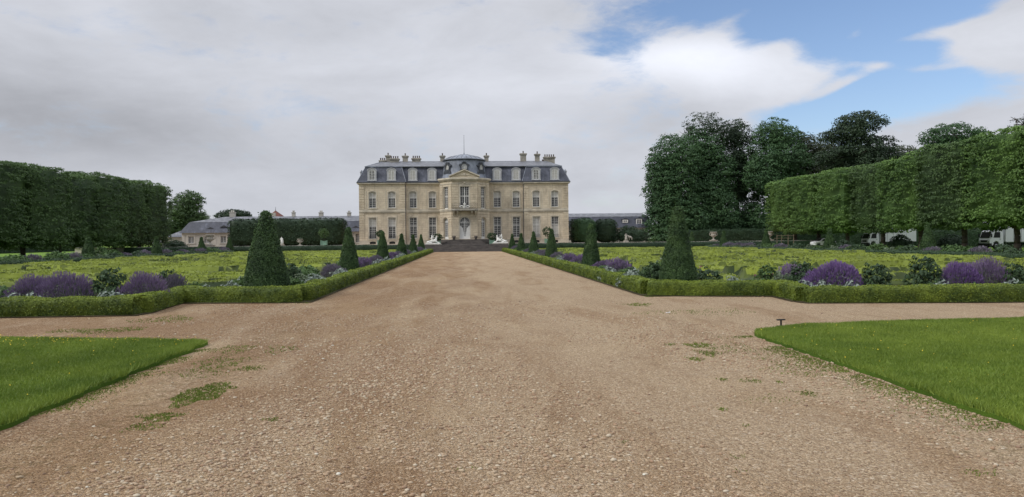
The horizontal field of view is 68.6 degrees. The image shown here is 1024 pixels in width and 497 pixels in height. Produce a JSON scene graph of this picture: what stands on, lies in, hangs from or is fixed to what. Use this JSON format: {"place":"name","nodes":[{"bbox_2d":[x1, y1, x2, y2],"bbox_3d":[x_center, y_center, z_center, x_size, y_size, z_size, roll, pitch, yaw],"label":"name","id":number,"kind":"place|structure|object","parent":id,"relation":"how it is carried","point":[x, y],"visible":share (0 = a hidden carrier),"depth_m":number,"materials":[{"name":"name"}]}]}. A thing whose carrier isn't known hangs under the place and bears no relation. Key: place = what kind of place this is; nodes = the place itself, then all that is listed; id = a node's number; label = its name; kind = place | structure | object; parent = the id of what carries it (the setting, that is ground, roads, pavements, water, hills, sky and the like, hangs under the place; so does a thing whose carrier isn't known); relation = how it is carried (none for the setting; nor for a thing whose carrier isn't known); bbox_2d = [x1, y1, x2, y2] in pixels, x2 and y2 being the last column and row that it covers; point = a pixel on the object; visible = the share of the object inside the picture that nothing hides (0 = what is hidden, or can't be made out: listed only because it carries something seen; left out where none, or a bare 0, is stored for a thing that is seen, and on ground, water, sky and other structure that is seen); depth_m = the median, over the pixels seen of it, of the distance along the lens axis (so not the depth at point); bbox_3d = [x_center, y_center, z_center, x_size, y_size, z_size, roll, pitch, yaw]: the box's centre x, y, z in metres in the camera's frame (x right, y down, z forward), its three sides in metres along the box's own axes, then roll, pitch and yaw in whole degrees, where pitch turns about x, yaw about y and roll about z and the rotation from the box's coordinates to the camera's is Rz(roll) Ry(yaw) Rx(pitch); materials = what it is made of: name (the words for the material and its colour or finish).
{"place":"outdoors","nodes":[
{"label":"outdoors","id":0,"kind":"place"},
{"bbox_2d":[0,335,209,430],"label":"lawn","id":1,"kind":"structure","parent":0,"point":[27,416],"depth_m":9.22,"materials":[{"name":"green plant"}]},
{"bbox_2d":[0,252,432,317],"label":"flower bed","id":2,"kind":"object","parent":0,"point":[233,302],"visible":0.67,"depth_m":22.12,"materials":[{"name":"soil"}]},
{"bbox_2d":[2,273,57,296],"bbox_3d":[-13.224,1.187,20.776,1.363,1.061,1.893,-1,1,1],"label":"lavender","id":3,"kind":"object","parent":2,"relation":"on","point":[25,285],"visible":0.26,"depth_m":20.48,"materials":[{"name":"purple plant"}]},
{"bbox_2d":[42,251,69,258],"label":"leafy bush","id":4,"kind":"object","parent":2,"relation":"on","point":[48,255],"visible":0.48,"depth_m":65.01,"materials":[{"name":"green plant"}]},
{"bbox_2d":[30,270,97,298],"bbox_3d":[-12.370,1.147,20.652,1.798,1.135,1.363,-1,1,-41],"label":"lavender","id":5,"kind":"object","parent":2,"relation":"on","point":[68,285],"visible":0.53,"depth_m":20.49,"materials":[{"name":"purple plant"}]},
{"bbox_2d":[0,294,143,316],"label":"box hedge","id":6,"kind":"object","parent":2,"relation":"on","point":[19,305],"visible":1,"depth_m":18.55,"materials":[{"name":"green plant"}]},
{"bbox_2d":[81,235,96,255],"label":"topiary cone","id":7,"kind":"object","parent":2,"relation":"on","point":[88,248],"visible":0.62,"depth_m":71.34,"materials":[{"name":"green plant"}]},
{"bbox_2d":[90,266,127,296],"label":"leafy bush","id":8,"kind":"object","parent":2,"relation":"on","point":[101,282],"visible":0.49,"depth_m":20.83,"materials":[{"name":"green plant"}]},
{"bbox_2d":[0,250,233,264],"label":"box hedge","id":9,"kind":"object","parent":2,"relation":"on","point":[78,259],"visible":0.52,"depth_m":67.93,"materials":[{"name":"green plant"}]},
{"bbox_2d":[115,270,169,294],"bbox_3d":[-10.290,1.137,20.877,1.192,1.103,1.514,0,1,31],"label":"lavender","id":10,"kind":"object","parent":2,"relation":"on","point":[147,280],"visible":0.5,"depth_m":20.75,"materials":[{"name":"purple plant"}]},
{"bbox_2d":[150,236,162,253],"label":"topiary cone","id":11,"kind":"object","parent":2,"relation":"on","point":[156,248],"visible":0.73,"depth_m":87.08,"materials":[{"name":"green plant"}]},
{"bbox_2d":[162,273,188,288],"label":"lavender","id":12,"kind":"object","parent":2,"relation":"on","point":[174,281],"visible":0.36,"depth_m":23.84,"materials":[{"name":"purple plant"}]},
{"bbox_2d":[0,249,395,295],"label":"box parterre","id":13,"kind":"object","parent":2,"relation":"on","point":[213,269],"visible":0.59,"depth_m":45.13,"materials":[{"name":"green plant"}]},
{"bbox_2d":[134,285,302,311],"bbox_3d":[-8.160,1.362,21.093,4.084,0.523,3.745,-1,1,-4],"label":"box hedge","id":14,"kind":"object","parent":2,"relation":"on","point":[153,301],"visible":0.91,"depth_m":22.09,"materials":[{"name":"green plant"}]},
{"bbox_2d":[241,210,290,286],"bbox_3d":[-7.904,0.178,24.163,1.670,2.860,1.635,-1,1,-4],"label":"topiary cone","id":15,"kind":"object","parent":2,"relation":"on","point":[266,265],"visible":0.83,"depth_m":23.79,"materials":[{"name":"green plant"}]},
{"bbox_2d":[286,263,301,279],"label":"leafy bush","id":16,"kind":"object","parent":2,"relation":"on","point":[293,267],"visible":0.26,"depth_m":30.06,"materials":[{"name":"green plant"}]},
{"bbox_2d":[321,264,347,277],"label":"lavender","id":17,"kind":"object","parent":2,"relation":"on","point":[330,269],"visible":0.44,"depth_m":34.21,"materials":[{"name":"purple plant"}]},
{"bbox_2d":[338,227,358,269],"bbox_3d":[-8.992,0.100,41.332,1.204,2.638,1.240,-1,1,-9],"label":"topiary cone","id":18,"kind":"object","parent":2,"relation":"on","point":[348,260],"visible":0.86,"depth_m":41.04,"materials":[{"name":"green plant"}]},
{"bbox_2d":[296,249,433,299],"bbox_3d":[-9.210,0.792,66.860,0.932,0.661,88.698,-1,1,-4],"label":"box hedge","id":19,"kind":"object","parent":2,"relation":"on","point":[314,289],"visible":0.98,"depth_m":30.64,"materials":[{"name":"green plant"}]},
{"bbox_2d":[376,231,389,259],"bbox_3d":[-10.073,-0.079,58.394,1.240,2.598,1.204,0,1,6],"label":"topiary cone","id":20,"kind":"object","parent":2,"relation":"on","point":[382,250],"visible":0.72,"depth_m":58.14,"materials":[{"name":"green plant"}]},
{"bbox_2d":[396,233,407,255],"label":"topiary cone","id":21,"kind":"object","parent":2,"relation":"on","point":[401,246],"visible":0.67,"depth_m":75.61,"materials":[{"name":"green plant"}]},
{"bbox_2d":[0,251,1023,496],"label":"gravel path","id":22,"kind":"structure","parent":0,"point":[462,279],"depth_m":7.96,"materials":[{"name":"beige gravel"}]},
{"bbox_2d":[2,252,1007,476],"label":"grass tufts","id":23,"kind":"object","parent":22,"relation":"on","point":[199,393],"visible":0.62,"depth_m":9.41,"materials":[{"name":"green plant"}]},
{"bbox_2d":[0,238,1023,303],"bbox_3d":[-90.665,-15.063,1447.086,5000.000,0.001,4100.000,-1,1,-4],"label":"ground","id":24,"kind":"structure","parent":0,"point":[42,254],"depth_m":130.08,"materials":[{"name":"green plant"}]},
{"bbox_2d":[0,160,35,248],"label":"clipped tree","id":25,"kind":"object","parent":24,"relation":"on","point":[13,221],"visible":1,"depth_m":83.62,"materials":[{"name":"green plant"}]},
{"bbox_2d":[0,162,75,256],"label":"clipped tree","id":26,"kind":"object","parent":24,"relation":"on","point":[50,210],"visible":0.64,"depth_m":90.51,"materials":[{"name":"green plant"}]},
{"bbox_2d":[0,245,95,253],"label":"hedge","id":27,"kind":"object","parent":24,"relation":"on","point":[28,250],"visible":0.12,"depth_m":158.84,"materials":[{"name":"green plant"}]},
{"bbox_2d":[40,172,102,253],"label":"clipped tree","id":28,"kind":"object","parent":24,"relation":"on","point":[84,189],"visible":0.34,"depth_m":99.27,"materials":[{"name":"green plant"}]},
{"bbox_2d":[59,171,131,249],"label":"clipped tree","id":29,"kind":"object","parent":24,"relation":"on","point":[112,203],"visible":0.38,"depth_m":106.51,"materials":[{"name":"green plant"}]},
{"bbox_2d":[93,180,153,253],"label":"clipped tree","id":30,"kind":"object","parent":24,"relation":"on","point":[138,213],"visible":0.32,"depth_m":115.61,"materials":[{"name":"green plant"}]},
{"bbox_2d":[124,179,173,246],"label":"clipped tree","id":31,"kind":"object","parent":24,"relation":"on","point":[158,203],"visible":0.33,"depth_m":122.94,"materials":[{"name":"green plant"}]},
{"bbox_2d":[160,190,210,241],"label":"tree","id":32,"kind":"object","parent":24,"relation":"on","point":[186,209],"visible":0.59,"depth_m":168.86,"materials":[{"name":"green plant"}]},
{"bbox_2d":[212,209,251,217],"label":"tree","id":33,"kind":"object","parent":24,"relation":"on","point":[240,213],"visible":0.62,"depth_m":194.59,"materials":[{"name":"green plant"}]},
{"bbox_2d":[75,244,417,253],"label":"retaining wall","id":34,"kind":"structure","parent":24,"relation":"on","point":[121,249],"depth_m":115.96,"materials":[{"name":"stone"}]},
{"bbox_2d":[123,244,416,252],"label":"dark hedge","id":35,"kind":"object","parent":24,"relation":"on","point":[289,248],"visible":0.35,"depth_m":116.18,"materials":[{"name":"green plant"}]},
{"bbox_2d":[425,239,508,251],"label":"stone steps","id":36,"kind":"structure","parent":24,"relation":"on","point":[468,245],"depth_m":114.48,"materials":[{"name":"grey stone"}]},
{"bbox_2d":[516,240,811,247],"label":"dark hedge","id":37,"kind":"object","parent":24,"relation":"on","point":[620,244],"visible":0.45,"depth_m":119.57,"materials":[{"name":"green plant"}]},
{"bbox_2d":[639,133,713,241],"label":"tree","id":38,"kind":"object","parent":24,"relation":"on","point":[665,188],"visible":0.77,"depth_m":149.00,"materials":[{"name":"green plant"}]},
{"bbox_2d":[681,112,730,146],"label":"tree","id":39,"kind":"object","parent":24,"relation":"on","point":[716,123],"visible":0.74,"depth_m":158.53,"materials":[{"name":"green plant"}]},
{"bbox_2d":[674,125,746,229],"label":"tree","id":40,"kind":"object","parent":24,"relation":"on","point":[714,191],"visible":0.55,"depth_m":154.40,"materials":[{"name":"green plant"}]},
{"bbox_2d":[688,228,773,240],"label":"tall hedge","id":41,"kind":"object","parent":24,"relation":"on","point":[751,234],"visible":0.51,"depth_m":145.01,"materials":[{"name":"green plant"}]},
{"bbox_2d":[713,118,766,226],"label":"tree","id":42,"kind":"object","parent":24,"relation":"on","point":[736,139],"visible":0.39,"depth_m":160.88,"materials":[{"name":"green plant"}]},
{"bbox_2d":[718,228,820,240],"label":"hedge","id":43,"kind":"object","parent":24,"relation":"on","point":[807,236],"visible":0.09,"depth_m":152.38,"materials":[{"name":"green plant"}]},
{"bbox_2d":[735,117,815,228],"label":"tree","id":44,"kind":"object","parent":24,"relation":"on","point":[777,163],"visible":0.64,"depth_m":155.50,"materials":[{"name":"green plant"}]},
{"bbox_2d":[764,177,815,239],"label":"clipped tree","id":45,"kind":"object","parent":24,"relation":"on","point":[777,216],"visible":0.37,"depth_m":131.61,"materials":[{"name":"green plant"}]},
{"bbox_2d":[784,173,838,245],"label":"clipped tree","id":46,"kind":"object","parent":24,"relation":"on","point":[800,219],"visible":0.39,"depth_m":122.04,"materials":[{"name":"green plant"}]},
{"bbox_2d":[786,130,849,175],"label":"tree","id":47,"kind":"object","parent":24,"relation":"on","point":[814,146],"visible":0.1,"depth_m":160.11,"materials":[{"name":"green plant"}]},
{"bbox_2d":[809,166,876,240],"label":"clipped tree","id":48,"kind":"object","parent":24,"relation":"on","point":[832,199],"visible":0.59,"depth_m":111.98,"materials":[{"name":"green plant"}]},
{"bbox_2d":[809,110,903,172],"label":"tree","id":49,"kind":"object","parent":24,"relation":"on","point":[853,149],"visible":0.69,"depth_m":142.47,"materials":[{"name":"green plant"}]},
{"bbox_2d":[847,162,905,246],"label":"clipped tree","id":50,"kind":"object","parent":24,"relation":"on","point":[864,211],"visible":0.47,"depth_m":105.07,"materials":[{"name":"green plant"}]},
{"bbox_2d":[861,228,915,246],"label":"box truck","id":51,"kind":"object","parent":24,"relation":"on","point":[867,239],"visible":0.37,"depth_m":114.82,"materials":[{"name":"white metal"}]},
{"bbox_2d":[886,233,916,248],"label":"shrub","id":52,"kind":"object","parent":24,"relation":"on","point":[897,240],"visible":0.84,"depth_m":103.00,"materials":[{"name":"green plant"}]},
{"bbox_2d":[891,144,916,157],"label":"tree","id":53,"kind":"object","parent":24,"relation":"on","point":[902,149],"visible":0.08,"depth_m":153.19,"materials":[{"name":"green plant"}]},
{"bbox_2d":[874,151,942,247],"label":"clipped tree","id":54,"kind":"object","parent":24,"relation":"on","point":[897,186],"visible":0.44,"depth_m":93.14,"materials":[{"name":"green plant"}]},
{"bbox_2d":[820,228,1023,247],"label":"hedge","id":55,"kind":"object","parent":24,"relation":"on","point":[972,234],"visible":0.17,"depth_m":117.61,"materials":[{"name":"green plant"}]},
{"bbox_2d":[912,121,988,155],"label":"tree","id":56,"kind":"object","parent":24,"relation":"on","point":[944,136],"visible":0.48,"depth_m":128.57,"materials":[{"name":"green plant"}]},
{"bbox_2d":[936,234,972,248],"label":"shrub","id":57,"kind":"object","parent":24,"relation":"on","point":[946,240],"visible":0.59,"depth_m":95.08,"materials":[{"name":"green plant"}]},
{"bbox_2d":[913,140,1008,248],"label":"clipped tree","id":58,"kind":"object","parent":24,"relation":"on","point":[939,181],"visible":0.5,"depth_m":84.91,"materials":[{"name":"green plant"}]},
{"bbox_2d":[956,125,1023,250],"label":"clipped tree","id":59,"kind":"object","parent":24,"relation":"on","point":[990,162],"visible":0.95,"depth_m":76.70,"materials":[{"name":"green plant"}]},
{"bbox_2d":[978,226,1023,248],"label":"box truck","id":60,"kind":"object","parent":24,"relation":"on","point":[988,239],"visible":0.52,"depth_m":91.92,"materials":[{"name":"white metal"}]},
{"bbox_2d":[1012,129,1023,222],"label":"clipped tree","id":61,"kind":"object","parent":24,"relation":"on","point":[1018,170],"visible":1,"depth_m":72.68,"materials":[{"name":"green plant"}]},
{"bbox_2d":[0,0,1023,241],"label":"sky","id":62,"kind":"structure","parent":0,"point":[254,106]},
{"bbox_2d":[502,251,1023,302],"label":"flower bed","id":63,"kind":"object","parent":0,"point":[699,295],"visible":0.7,"depth_m":23.04,"materials":[{"name":"soil"}]},
{"bbox_2d":[528,231,538,252],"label":"topiary cone","id":64,"kind":"object","parent":63,"relation":"on","point":[533,245],"visible":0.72,"depth_m":76.40,"materials":[{"name":"green plant"}]},
{"bbox_2d":[545,228,557,256],"bbox_3d":[3.209,-0.285,60.711,1.204,2.690,1.240,-1,1,-7],"label":"topiary cone","id":65,"kind":"object","parent":63,"relation":"on","point":[551,247],"visible":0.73,"depth_m":60.44,"materials":[{"name":"green plant"}]},
{"bbox_2d":[501,248,655,293],"bbox_3d":[1.561,0.664,68.743,0.890,0.668,89.903,-1,1,-4],"label":"box hedge","id":66,"kind":"object","parent":63,"relation":"on","point":[636,283],"visible":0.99,"depth_m":33.01,"materials":[{"name":"green plant"}]},
{"bbox_2d":[581,223,600,266],"bbox_3d":[4.393,-0.077,41.764,1.240,2.717,1.204,-1,1,0],"label":"topiary cone","id":67,"kind":"object","parent":63,"relation":"on","point":[591,255],"visible":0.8,"depth_m":41.48,"materials":[{"name":"green plant"}]},
{"bbox_2d":[604,256,633,271],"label":"lavender","id":68,"kind":"object","parent":63,"relation":"on","point":[617,264],"visible":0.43,"depth_m":33.16,"materials":[{"name":"purple plant"}]},
{"bbox_2d":[638,261,659,279],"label":"leafy bush","id":69,"kind":"object","parent":63,"relation":"on","point":[655,270],"visible":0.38,"depth_m":26.20,"materials":[{"name":"green plant"}]},
{"bbox_2d":[658,206,698,281],"bbox_3d":[5.455,0.023,24.671,1.441,2.874,1.432,-1,1,-38],"label":"topiary cone","id":70,"kind":"object","parent":63,"relation":"on","point":[677,261],"visible":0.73,"depth_m":24.39,"materials":[{"name":"green plant"}]},
{"bbox_2d":[697,266,722,280],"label":"leafy bush","id":71,"kind":"object","parent":63,"relation":"on","point":[703,276],"visible":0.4,"depth_m":26.28,"materials":[{"name":"green plant"}]},
{"bbox_2d":[646,279,810,300],"bbox_3d":[6.776,1.192,22.876,5.156,0.520,2.231,0,1,36],"label":"box hedge","id":72,"kind":"object","parent":63,"relation":"on","point":[789,289],"visible":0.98,"depth_m":22.85,"materials":[{"name":"green plant"}]},
{"bbox_2d":[754,264,777,280],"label":"leafy bush","id":73,"kind":"object","parent":63,"relation":"on","point":[765,273],"visible":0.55,"depth_m":25.73,"materials":[{"name":"green plant"}]},
{"bbox_2d":[526,246,1023,284],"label":"box parterre","id":74,"kind":"object","parent":63,"relation":"on","point":[744,263],"visible":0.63,"depth_m":45.99,"materials":[{"name":"green plant"}]},
{"bbox_2d":[776,261,805,278],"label":"lavender","id":75,"kind":"object","parent":63,"relation":"on","point":[788,268],"visible":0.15,"depth_m":26.34,"materials":[{"name":"purple plant"}]},
{"bbox_2d":[786,260,813,282],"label":"leafy bush","id":76,"kind":"object","parent":63,"relation":"on","point":[797,270],"visible":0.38,"depth_m":24.14,"materials":[{"name":"green plant"}]},
{"bbox_2d":[822,228,836,248],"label":"topiary cone","id":77,"kind":"object","parent":63,"relation":"on","point":[829,240],"visible":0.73,"depth_m":80.09,"materials":[{"name":"green plant"}]},
{"bbox_2d":[801,258,865,286],"bbox_3d":[9.560,0.899,22.386,1.876,1.194,1.473,0,1,23],"label":"lavender","id":78,"kind":"object","parent":63,"relation":"on","point":[836,272],"visible":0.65,"depth_m":22.07,"materials":[{"name":"purple plant"}]},
{"bbox_2d":[704,245,1023,258],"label":"box hedge","id":79,"kind":"object","parent":63,"relation":"on","point":[1007,255],"visible":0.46,"depth_m":60.72,"materials":[{"name":"green plant"}]},
{"bbox_2d":[861,263,892,285],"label":"leafy bush","id":80,"kind":"object","parent":63,"relation":"on","point":[881,270],"visible":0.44,"depth_m":21.86,"materials":[{"name":"green plant"}]},
{"bbox_2d":[802,283,1023,302],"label":"box hedge","id":81,"kind":"object","parent":63,"relation":"on","point":[972,293],"visible":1,"depth_m":19.97,"materials":[{"name":"green plant"}]},
{"bbox_2d":[902,255,942,285],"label":"leafy bush","id":82,"kind":"object","parent":63,"relation":"on","point":[919,277],"visible":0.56,"depth_m":22.48,"materials":[{"name":"green plant"}]},
{"bbox_2d":[918,222,936,249],"bbox_3d":[35.123,-0.739,63.350,1.650,3.000,1.624,-1,1,-28],"label":"topiary cone","id":83,"kind":"object","parent":63,"relation":"on","point":[928,239],"visible":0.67,"depth_m":63.05,"materials":[{"name":"green plant"}]},
{"bbox_2d":[941,260,984,284],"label":"lavender","id":84,"kind":"object","parent":63,"relation":"on","point":[960,273],"visible":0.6,"depth_m":22.15,"materials":[{"name":"purple plant"}]},
{"bbox_2d":[970,255,1012,283],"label":"lavender","id":85,"kind":"object","parent":63,"relation":"on","point":[990,270],"visible":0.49,"depth_m":22.49,"materials":[{"name":"purple plant"}]},
{"bbox_2d":[998,261,1023,283],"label":"leafy bush","id":86,"kind":"object","parent":63,"relation":"on","point":[1016,270],"visible":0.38,"depth_m":22.20,"materials":[{"name":"green plant"}]},
{"bbox_2d":[752,316,1023,429],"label":"lawn","id":87,"kind":"structure","parent":0,"point":[973,409],"depth_m":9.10,"materials":[{"name":"green plant"}]},
{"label":"terrace","id":88,"kind":"structure","parent":0,"visible":0},
{"bbox_2d":[160,239,189,246],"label":"shrub","id":89,"kind":"object","parent":88,"relation":"on","point":[176,244],"visible":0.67,"depth_m":130.56,"materials":[{"name":"green plant"}]},
{"bbox_2d":[180,210,358,246],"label":"orangery wing","id":90,"kind":"structure","parent":88,"relation":"on","point":[193,232],"depth_m":147.01,"materials":[{"name":"grey stone"}]},
{"bbox_2d":[227,217,347,245],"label":"tall hedge","id":91,"kind":"object","parent":88,"relation":"on","point":[290,231],"visible":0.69,"depth_m":132.01,"materials":[{"name":"green plant"}]},
{"bbox_2d":[356,151,570,244],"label":"mansion","id":92,"kind":"structure","parent":88,"relation":"on","point":[463,196],"depth_m":125.69,"materials":[{"name":"stone"}]},
{"bbox_2d":[369,218,375,237],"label":"window","id":93,"kind":"structure","parent":92,"relation":"in","point":[372,221],"depth_m":125.00,"materials":[{"name":"grey glass"}]},
{"bbox_2d":[388,218,395,238],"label":"window","id":94,"kind":"structure","parent":92,"relation":"in","point":[392,221],"depth_m":125.22,"materials":[{"name":"grey glass"}]},
{"bbox_2d":[410,218,416,237],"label":"window","id":95,"kind":"structure","parent":92,"relation":"in","point":[413,221],"depth_m":125.89,"materials":[{"name":"grey glass"}]},
{"bbox_2d":[429,217,435,237],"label":"window","id":96,"kind":"structure","parent":92,"relation":"in","point":[432,220],"depth_m":126.07,"materials":[{"name":"grey glass"}]},
{"bbox_2d":[460,186,468,207],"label":"window","id":97,"kind":"structure","parent":92,"relation":"in","point":[464,190],"depth_m":120.89,"materials":[{"name":"grey glass"}]},
{"bbox_2d":[460,217,469,238],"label":"door","id":98,"kind":"structure","parent":92,"relation":"in","point":[464,221],"depth_m":120.95,"materials":[{"name":"white paint"}]},
{"bbox_2d":[494,217,500,237],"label":"window","id":99,"kind":"structure","parent":92,"relation":"in","point":[497,220],"depth_m":126.75,"materials":[{"name":"grey glass"}]},
{"bbox_2d":[513,217,519,236],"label":"window","id":100,"kind":"structure","parent":92,"relation":"in","point":[516,220],"depth_m":126.97,"materials":[{"name":"grey glass"}]},
{"bbox_2d":[571,217,596,242],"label":"tall hedge","id":101,"kind":"object","parent":88,"relation":"on","point":[581,225],"visible":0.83,"depth_m":135.41,"materials":[{"name":"green plant"}]},
{"bbox_2d":[595,218,618,241],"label":"tall hedge","id":102,"kind":"object","parent":88,"relation":"on","point":[606,229],"visible":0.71,"depth_m":137.57,"materials":[{"name":"green plant"}]},
{"bbox_2d":[568,213,648,242],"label":"stable wing","id":103,"kind":"structure","parent":88,"relation":"on","point":[631,219],"depth_m":152.22,"materials":[{"name":"grey stone"}]},
{"bbox_2d":[611,225,651,241],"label":"shrub","id":104,"kind":"object","parent":88,"relation":"on","point":[637,235],"visible":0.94,"depth_m":137.18,"materials":[{"name":"green plant"}]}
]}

